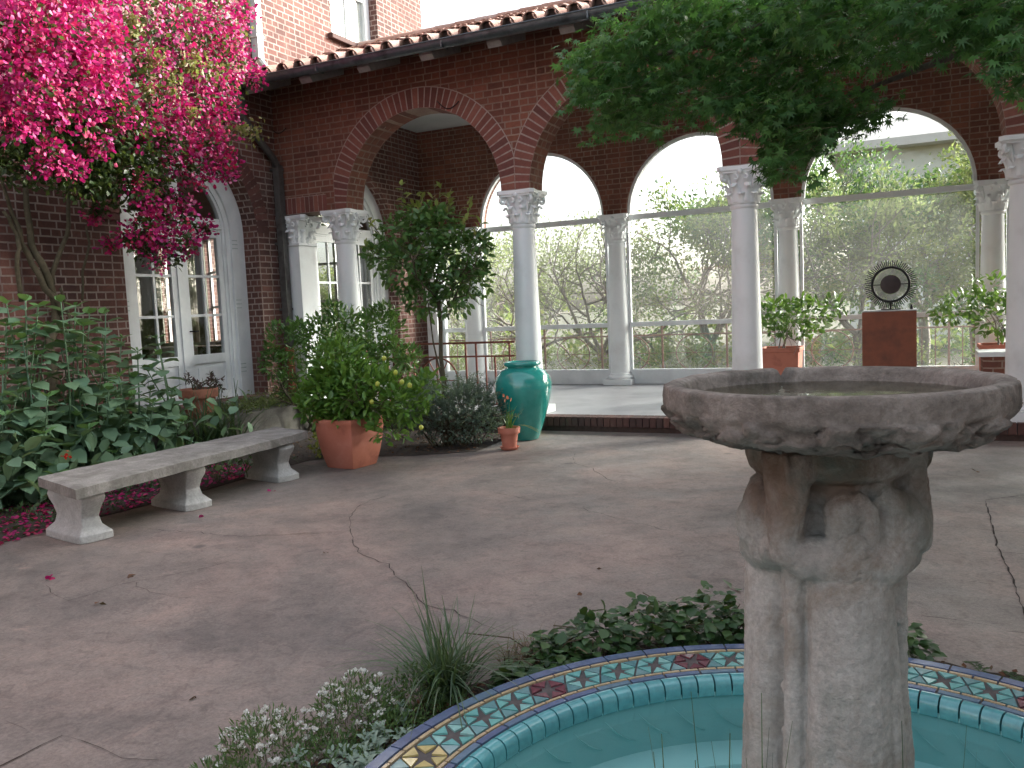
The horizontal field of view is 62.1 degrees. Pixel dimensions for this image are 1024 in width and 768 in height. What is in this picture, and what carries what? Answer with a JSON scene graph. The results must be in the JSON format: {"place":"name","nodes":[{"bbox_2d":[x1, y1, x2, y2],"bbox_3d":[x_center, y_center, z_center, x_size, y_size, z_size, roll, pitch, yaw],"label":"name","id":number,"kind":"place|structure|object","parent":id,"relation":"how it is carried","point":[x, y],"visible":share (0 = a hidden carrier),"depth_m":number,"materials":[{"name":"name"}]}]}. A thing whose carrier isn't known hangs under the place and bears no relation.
{"place":"outdoors","nodes":[
{"label":"outdoors","id":0,"kind":"place"},
{"bbox_2d":[0,0,428,458],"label":"brick house","id":1,"kind":"structure","parent":0,"point":[220,301],"depth_m":11.99,"materials":[{"name":"red brick"}]},
{"bbox_2d":[0,0,268,423],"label":"bougainvillea","id":2,"kind":"object","parent":1,"relation":"attached to","point":[64,155],"visible":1,"depth_m":8.67,"materials":[{"name":"pink plant"}]},
{"bbox_2d":[120,143,254,408],"bbox_3d":[-4.347,-1.446,11.133,0.156,3.426,2.292,0,6,25],"label":"french door","id":3,"kind":"structure","parent":1,"relation":"in","point":[235,359],"depth_m":11.60,"materials":[{"name":"paint"}]},
{"bbox_2d":[178,371,226,418],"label":"potted succulent","id":4,"kind":"object","parent":1,"relation":"on","point":[200,393],"visible":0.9,"depth_m":10.38,"materials":[{"name":"orange ceramic"}]},
{"bbox_2d":[163,238,338,342],"bbox_3d":[-5.412,-2.065,18.097,5.360,2.300,0.060,0,6,25],"label":"far window","id":5,"kind":"structure","parent":1,"relation":"in","point":[334,263],"depth_m":18.61,"materials":[{"name":"paint"}]},
{"bbox_2d":[217,387,310,415],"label":"ledge weeds","id":6,"kind":"object","parent":1,"relation":"on","point":[269,401],"visible":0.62,"depth_m":11.33,"materials":[{"name":"green plant"}]},
{"bbox_2d":[328,0,369,46],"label":"upper window","id":7,"kind":"structure","parent":1,"relation":"in","point":[350,24],"depth_m":14.34,"materials":[{"name":"paint"}]},
{"bbox_2d":[313,185,392,397],"bbox_3d":[-2.783,-1.672,14.315,0.156,3.806,2.292,0,6,25],"label":"french door","id":8,"kind":"structure","parent":1,"relation":"in","point":[376,291],"depth_m":14.88,"materials":[{"name":"paint"}]},
{"bbox_2d":[0,431,1023,767],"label":"courtyard paving","id":9,"kind":"structure","parent":0,"point":[130,667],"depth_m":5.05,"materials":[{"name":"concrete"}]},
{"bbox_2d":[45,574,54,579],"bbox_3d":[-2.905,1.217,5.345,0.055,0.038,0.033,-3,5,-1],"label":"petal","id":10,"kind":"object","parent":9,"relation":"on","point":[49,577],"visible":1,"depth_m":5.34,"materials":[{"name":"pink plant"}]},
{"bbox_2d":[38,427,307,544],"bbox_3d":[-2.792,0.806,7.478,0.791,0.456,2.938,0,6,25],"label":"stone bench","id":11,"kind":"object","parent":9,"relation":"on","point":[76,496],"visible":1,"depth_m":7.07,"materials":[{"name":"grey stone"}]},
{"bbox_2d":[0,427,500,541],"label":"soil bed","id":12,"kind":"object","parent":9,"relation":"on","point":[397,451],"visible":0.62,"depth_m":9.39,"materials":[{"name":"brown soil"}]},
{"bbox_2d":[0,463,249,544],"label":"fallen petals","id":13,"kind":"object","parent":12,"relation":"on","point":[48,520],"visible":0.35,"depth_m":7.45,"materials":[{"name":"plant"}]},
{"bbox_2d":[0,293,252,515],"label":"broad leaf shrub","id":14,"kind":"object","parent":12,"relation":"on","point":[28,455],"visible":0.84,"depth_m":8.01,"materials":[{"name":"green plant"}]},
{"bbox_2d":[0,454,295,541],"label":"ground cover","id":15,"kind":"object","parent":12,"relation":"on","point":[128,492],"visible":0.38,"depth_m":7.41,"materials":[{"name":"pink plant"}]},
{"bbox_2d":[151,378,283,445],"bbox_3d":[-3.615,0.379,10.031,2.307,0.924,1.624,-5,6,-23],"label":"strap leaf clump","id":16,"kind":"object","parent":12,"relation":"on","point":[207,433],"visible":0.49,"depth_m":9.97,"materials":[{"name":"green plant"}]},
{"bbox_2d":[207,444,314,480],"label":"fallen petals","id":17,"kind":"object","parent":12,"relation":"on","point":[241,468],"visible":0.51,"depth_m":8.39,"materials":[{"name":"plant"}]},
{"bbox_2d":[307,432,321,457],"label":"variegated plant","id":18,"kind":"object","parent":12,"relation":"on","point":[319,452],"visible":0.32,"depth_m":9.41,"materials":[{"name":"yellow plant"}]},
{"bbox_2d":[255,293,426,431],"bbox_3d":[-2.543,-0.289,11.613,3.103,1.909,1.710,-2,5,8],"label":"laurel bush","id":19,"kind":"object","parent":12,"relation":"on","point":[374,350],"visible":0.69,"depth_m":11.42,"materials":[{"name":"green plant"}]},
{"bbox_2d":[290,429,500,456],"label":"leaf litter","id":20,"kind":"object","parent":12,"relation":"on","point":[400,441],"visible":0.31,"depth_m":10.02,"materials":[{"name":"brown plant"}]},
{"bbox_2d":[358,179,496,434],"bbox_3d":[-0.992,-0.975,10.691,1.491,3.268,1.762,-5,6,-24],"label":"standard tree","id":21,"kind":"object","parent":12,"relation":"on","point":[440,238],"visible":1,"depth_m":10.53,"materials":[{"name":"green plant"}]},
{"bbox_2d":[388,367,520,446],"bbox_3d":[-0.695,0.257,9.960,1.809,0.929,1.338,0,6,25],"label":"lavender bush","id":22,"kind":"object","parent":12,"relation":"on","point":[482,413],"visible":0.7,"depth_m":9.71,"materials":[{"name":"green plant"}]},
{"bbox_2d":[289,331,448,468],"bbox_3d":[-1.474,0.141,8.804,1.747,1.418,1.052,0,6,25],"label":"potted lime","id":23,"kind":"object","parent":9,"relation":"on","point":[347,425],"visible":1,"depth_m":8.63,"materials":[{"name":"plant"}]},
{"bbox_2d":[0,495,1023,765],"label":"paving joint","id":24,"kind":"object","parent":9,"relation":"on","point":[996,545],"visible":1,"depth_m":4.71,"materials":[{"name":"grey concrete"}]},
{"bbox_2d":[7,454,1023,759],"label":"paving crack","id":25,"kind":"object","parent":9,"relation":"on","point":[431,606],"visible":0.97,"depth_m":5.25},
{"bbox_2d":[497,394,545,449],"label":"potted plant","id":26,"kind":"object","parent":9,"relation":"on","point":[508,432],"visible":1,"depth_m":9.40,"materials":[{"name":"green plant"}]},
{"bbox_2d":[494,360,551,440],"bbox_3d":[0.138,0.192,10.149,0.690,0.930,0.690,0,6,25],"label":"glazed jar","id":27,"kind":"object","parent":9,"relation":"on","point":[526,385],"visible":0.86,"depth_m":9.90,"materials":[{"name":"teal ceramic"}]},
{"bbox_2d":[303,640,1023,767],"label":"soil ring","id":28,"kind":"object","parent":9,"relation":"on","point":[486,688],"visible":0.14,"depth_m":3.42,"materials":[{"name":"brown soil"}]},
{"bbox_2d":[188,660,468,767],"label":"alyssum mound","id":29,"kind":"object","parent":28,"relation":"on","point":[312,738],"visible":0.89,"depth_m":3.09,"materials":[{"name":"white plant"}]},
{"bbox_2d":[283,699,414,767],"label":"silver leaf plant","id":30,"kind":"object","parent":28,"relation":"on","point":[367,759],"visible":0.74,"depth_m":2.96,"materials":[{"name":"plant"}]},
{"bbox_2d":[308,679,485,767],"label":"leaf mulch","id":31,"kind":"object","parent":28,"relation":"on","point":[394,741],"visible":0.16,"depth_m":3.26,"materials":[{"name":"brown plant"}]},
{"bbox_2d":[295,566,563,738],"bbox_3d":[-0.295,1.024,3.408,1.012,0.524,1.147,0,6,25],"label":"grass clump","id":32,"kind":"object","parent":28,"relation":"on","point":[450,667],"visible":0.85,"depth_m":3.43,"materials":[{"name":"green plant"}]},
{"bbox_2d":[472,621,591,683],"bbox_3d":[0.056,1.177,3.723,0.608,0.132,0.530,-7,7,-42],"label":"dry tuft","id":33,"kind":"object","parent":28,"relation":"on","point":[515,653],"visible":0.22,"depth_m":3.73,"materials":[{"name":"green plant"}]},
{"bbox_2d":[465,580,946,688],"bbox_3d":[0.787,1.088,3.742,1.983,0.326,0.831,-3,5,-2],"label":"ivy bed","id":34,"kind":"object","parent":28,"relation":"on","point":[625,639],"visible":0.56,"depth_m":3.69,"materials":[{"name":"green plant"}]},
{"bbox_2d":[909,650,1023,681],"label":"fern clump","id":35,"kind":"object","parent":28,"relation":"on","point":[1011,675],"visible":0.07,"depth_m":3.43,"materials":[{"name":"green plant"}]},
{"bbox_2d":[933,656,1017,675],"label":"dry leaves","id":36,"kind":"object","parent":28,"relation":"on","point":[991,667],"visible":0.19,"depth_m":3.45,"materials":[{"name":"brown plant"}]},
{"bbox_2d":[365,644,1023,767],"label":"tiled pool","id":37,"kind":"structure","parent":9,"relation":"on","point":[608,711],"depth_m":3.13,"materials":[{"name":"tile"}]},
{"bbox_2d":[648,693,841,767],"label":"rush clump","id":38,"kind":"object","parent":37,"relation":"in","point":[729,743],"visible":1,"depth_m":1.35,"materials":[{"name":"green plant"}]},
{"bbox_2d":[901,721,976,767],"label":"rush clump","id":39,"kind":"object","parent":37,"relation":"in","point":[902,747],"visible":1,"depth_m":1.47,"materials":[{"name":"green plant"}]},
{"bbox_2d":[723,579,741,589],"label":"fallen leaf","id":40,"kind":"object","parent":9,"relation":"on","point":[728,583],"visible":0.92,"depth_m":4.62,"materials":[{"name":"green plant"}]},
{"bbox_2d":[550,0,1023,196],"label":"maple tree","id":41,"kind":"object","parent":9,"relation":"on","point":[783,107],"visible":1,"depth_m":5.28,"materials":[{"name":"green plant"}]},
{"bbox_2d":[317,0,905,316],"label":"sky","id":42,"kind":"structure","parent":0,"point":[685,162],"materials":[{"name":"white"}]},
{"bbox_2d":[322,299,970,370],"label":"ground","id":43,"kind":"structure","parent":0,"point":[567,317],"depth_m":42.57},
{"bbox_2d":[318,266,336,335],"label":"broadleaf tree","id":44,"kind":"object","parent":43,"relation":"on","point":[324,295],"visible":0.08,"depth_m":24.51,"materials":[{"name":"green plant"}]},
{"bbox_2d":[450,341,464,370],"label":"garden shrub","id":45,"kind":"object","parent":43,"relation":"on","point":[454,364],"visible":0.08,"depth_m":20.07,"materials":[{"name":"green plant"}]},
{"bbox_2d":[444,225,582,370],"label":"broadleaf tree","id":46,"kind":"object","parent":43,"relation":"on","point":[499,255],"visible":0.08,"depth_m":24.31,"materials":[{"name":"green plant"}]},
{"bbox_2d":[488,347,571,369],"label":"garden shrub","id":47,"kind":"object","parent":43,"relation":"on","point":[505,358],"visible":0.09,"depth_m":18.31,"materials":[{"name":"green plant"}]},
{"bbox_2d":[448,231,662,368],"bbox_3d":[0.913,-1.261,21.501,6.061,5.157,4.306,-2,5,1],"label":"olive tree","id":48,"kind":"object","parent":43,"relation":"on","point":[491,298],"visible":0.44,"depth_m":21.08,"materials":[{"name":"green plant"}]},
{"bbox_2d":[548,345,681,369],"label":"garden shrub","id":49,"kind":"object","parent":43,"relation":"on","point":[597,364],"visible":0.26,"depth_m":17.50,"materials":[{"name":"green plant"}]},
{"bbox_2d":[498,202,731,368],"bbox_3d":[2.660,-1.710,19.310,5.850,4.708,4.668,0,6,25],"label":"olive tree","id":50,"kind":"object","parent":43,"relation":"on","point":[596,347],"visible":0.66,"depth_m":18.95,"materials":[{"name":"green plant"}]},
{"bbox_2d":[325,297,970,363],"bbox_3d":[11.162,-1.905,26.827,56.322,2.656,8.711,0,6,25],"label":"shrubbery","id":51,"kind":"object","parent":43,"relation":"on","point":[577,344],"visible":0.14,"depth_m":28.65,"materials":[{"name":"green plant"}]},
{"bbox_2d":[643,331,731,368],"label":"garden shrub","id":52,"kind":"object","parent":43,"relation":"on","point":[688,359],"visible":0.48,"depth_m":16.54,"materials":[{"name":"green plant"}]},
{"bbox_2d":[633,335,767,368],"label":"garden shrub","id":53,"kind":"object","parent":43,"relation":"on","point":[637,364],"visible":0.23,"depth_m":18.55,"materials":[{"name":"green plant"}]},
{"bbox_2d":[448,322,974,370],"bbox_3d":[4.801,-0.312,14.541,14.000,1.620,0.032,0,6,25],"label":"railing","id":54,"kind":"object","parent":43,"relation":"on","point":[544,337],"visible":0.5,"depth_m":15.31,"materials":[{"name":"metal"}]},
{"bbox_2d":[626,171,857,367],"bbox_3d":[4.582,-2.200,18.350,5.448,4.760,4.969,0,6,25],"label":"olive tree","id":55,"kind":"object","parent":43,"relation":"on","point":[724,229],"visible":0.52,"depth_m":18.06,"materials":[{"name":"green plant"}]},
{"bbox_2d":[581,130,961,345],"bbox_3d":[5.823,-2.989,19.760,8.143,5.942,6.325,0,6,25],"label":"broadleaf tree","id":56,"kind":"object","parent":43,"relation":"on","point":[853,167],"visible":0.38,"depth_m":18.52,"materials":[{"name":"green plant"}]},
{"bbox_2d":[771,331,852,366],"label":"garden shrub","id":57,"kind":"object","parent":43,"relation":"on","point":[817,356],"visible":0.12,"depth_m":15.63,"materials":[{"name":"green plant"}]},
{"bbox_2d":[710,154,1005,365],"bbox_3d":[7.398,-2.403,17.881,6.262,4.984,5.046,0,6,25],"label":"broadleaf tree","id":58,"kind":"object","parent":43,"relation":"on","point":[865,242],"visible":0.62,"depth_m":17.07,"materials":[{"name":"green plant"}]},
{"bbox_2d":[766,140,1005,365],"bbox_3d":[9.813,-2.814,20.223,7.115,5.855,7.356,-3,5,-9],"label":"broadleaf tree","id":59,"kind":"object","parent":43,"relation":"on","point":[925,335],"visible":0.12,"depth_m":19.21,"materials":[{"name":"green plant"}]},
{"bbox_2d":[828,337,946,365],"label":"garden shrub","id":60,"kind":"object","parent":43,"relation":"on","point":[918,356],"visible":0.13,"depth_m":15.23,"materials":[{"name":"green plant"}]},
{"bbox_2d":[827,131,1005,363],"bbox_3d":[9.910,-2.790,17.560,6.588,5.566,5.261,0,6,25],"label":"broadleaf tree","id":61,"kind":"object","parent":43,"relation":"on","point":[964,239],"visible":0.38,"depth_m":17.78,"materials":[{"name":"green plant"}]},
{"bbox_2d":[903,171,1005,292],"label":"broadleaf tree","id":62,"kind":"object","parent":43,"relation":"on","point":[939,259],"visible":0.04,"depth_m":18.89,"materials":[{"name":"green plant"}]},
{"bbox_2d":[941,319,974,364],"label":"garden shrub","id":63,"kind":"object","parent":43,"relation":"on","point":[972,359],"visible":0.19,"depth_m":14.78,"materials":[{"name":"green plant"}]},
{"bbox_2d":[376,384,1016,433],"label":"loggia floor","id":64,"kind":"structure","parent":0,"point":[633,399],"depth_m":12.47,"materials":[{"name":"stone"}]},
{"bbox_2d":[364,341,515,404],"bbox_3d":[-1.022,-0.092,11.774,2.380,0.959,0.028,0,6,25],"label":"railing","id":65,"kind":"object","parent":64,"relation":"on","point":[466,356],"visible":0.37,"depth_m":11.54,"materials":[{"name":"metal"}]},
{"bbox_2d":[227,0,1023,421],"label":"loggia","id":66,"kind":"object","parent":64,"relation":"on","point":[473,102],"visible":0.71,"depth_m":11.96,"materials":[{"name":"brick"}]},
{"bbox_2d":[441,231,466,383],"bbox_3d":[-1.074,-1.425,15.979,0.510,2.865,0.105,0,6,25],"label":"window","id":67,"kind":"structure","parent":66,"relation":"in","point":[451,374],"depth_m":16.08,"materials":[{"name":"paint"}]},
{"bbox_2d":[480,153,610,383],"bbox_3d":[0.550,-2.034,15.148,2.460,4.080,0.105,0,6,25],"label":"window","id":68,"kind":"structure","parent":66,"relation":"in","point":[569,376],"depth_m":15.02,"materials":[{"name":"paint"}]},
{"bbox_2d":[626,132,777,383],"bbox_3d":[3.083,-2.041,13.955,2.460,4.080,0.105,0,6,25],"label":"window","id":69,"kind":"structure","parent":66,"relation":"in","point":[663,375],"depth_m":14.20,"materials":[{"name":"paint"}]},
{"bbox_2d":[799,107,979,369],"bbox_3d":[5.617,-2.049,12.762,2.460,4.080,0.105,0,6,25],"label":"window","id":70,"kind":"structure","parent":66,"relation":"in","point":[965,187],"depth_m":12.50,"materials":[{"name":"paint"}]},
{"bbox_2d":[1006,190,1009,291],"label":"window","id":71,"kind":"structure","parent":66,"relation":"in","point":[1007,211],"depth_m":12.08,"materials":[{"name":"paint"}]},
{"bbox_2d":[313,411,1023,434],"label":"step edge","id":72,"kind":"object","parent":64,"relation":"on","point":[662,421],"visible":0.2,"depth_m":10.42,"materials":[{"name":"brick"}]},
{"bbox_2d":[383,422,1023,440],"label":"step riser","id":73,"kind":"object","parent":64,"relation":"attached to","point":[1007,437],"depth_m":10.40,"materials":[{"name":"tile"}]},
{"bbox_2d":[761,290,848,374],"bbox_3d":[4.005,-0.599,12.064,1.064,1.460,1.300,-6,6,-36],"label":"potted shrub","id":74,"kind":"object","parent":64,"relation":"on","point":[779,358],"visible":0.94,"depth_m":11.94,"materials":[{"name":"green plant"}]},
{"bbox_2d":[925,269,1006,370],"bbox_3d":[6.296,-0.696,11.183,1.547,1.605,0.886,0,6,25],"label":"potted shrub","id":75,"kind":"object","parent":64,"relation":"on","point":[989,300],"visible":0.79,"depth_m":11.16,"materials":[{"name":"green plant"}]},
{"bbox_2d":[975,349,1004,373],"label":"wall","id":76,"kind":"structure","parent":64,"relation":"on","point":[992,360],"depth_m":10.13,"materials":[{"name":"brick"}]},
{"bbox_2d":[862,308,916,366],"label":"plinth","id":77,"kind":"structure","parent":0,"point":[889,337],"depth_m":11.06,"materials":[{"name":"metal"}]},
{"bbox_2d":[865,260,917,309],"bbox_3d":[5.022,-1.316,11.271,0.650,0.659,0.120,0,6,25],"label":"sunburst sculpture","id":78,"kind":"object","parent":77,"relation":"on","point":[890,284],"visible":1,"depth_m":11.25,"materials":[{"name":"black metal"}]},
{"bbox_2d":[827,112,1005,344],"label":"cream house","id":79,"kind":"structure","parent":0,"point":[915,136],"depth_m":31.21,"materials":[{"name":"paint"}]},
{"bbox_2d":[862,179,893,220],"bbox_3d":[13.695,-6.846,31.828,1.100,1.500,0.068,0,6,25],"label":"window","id":80,"kind":"structure","parent":79,"relation":"in","point":[893,179],"depth_m":31.82,"materials":[{"name":"paint"}]},
{"bbox_2d":[921,260,953,299],"bbox_3d":[15.639,-3.866,31.244,1.100,1.500,0.068,0,6,25],"label":"window","id":81,"kind":"structure","parent":79,"relation":"in","point":[953,260],"depth_m":31.35,"materials":[{"name":"paint"}]},
{"bbox_2d":[921,175,953,213],"bbox_3d":[15.505,-6.851,30.976,1.100,1.500,0.068,0,6,25],"label":"window","id":82,"kind":"structure","parent":79,"relation":"in","point":[937,175],"depth_m":30.96,"materials":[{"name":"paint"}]},
{"label":"pool water","id":83,"kind":"structure","parent":0,"visible":0},
{"bbox_2d":[661,366,1023,767],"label":"stone fountain","id":84,"kind":"object","parent":83,"relation":"in","point":[834,519],"visible":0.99,"depth_m":1.86,"materials":[{"name":"stone"}]}
]}

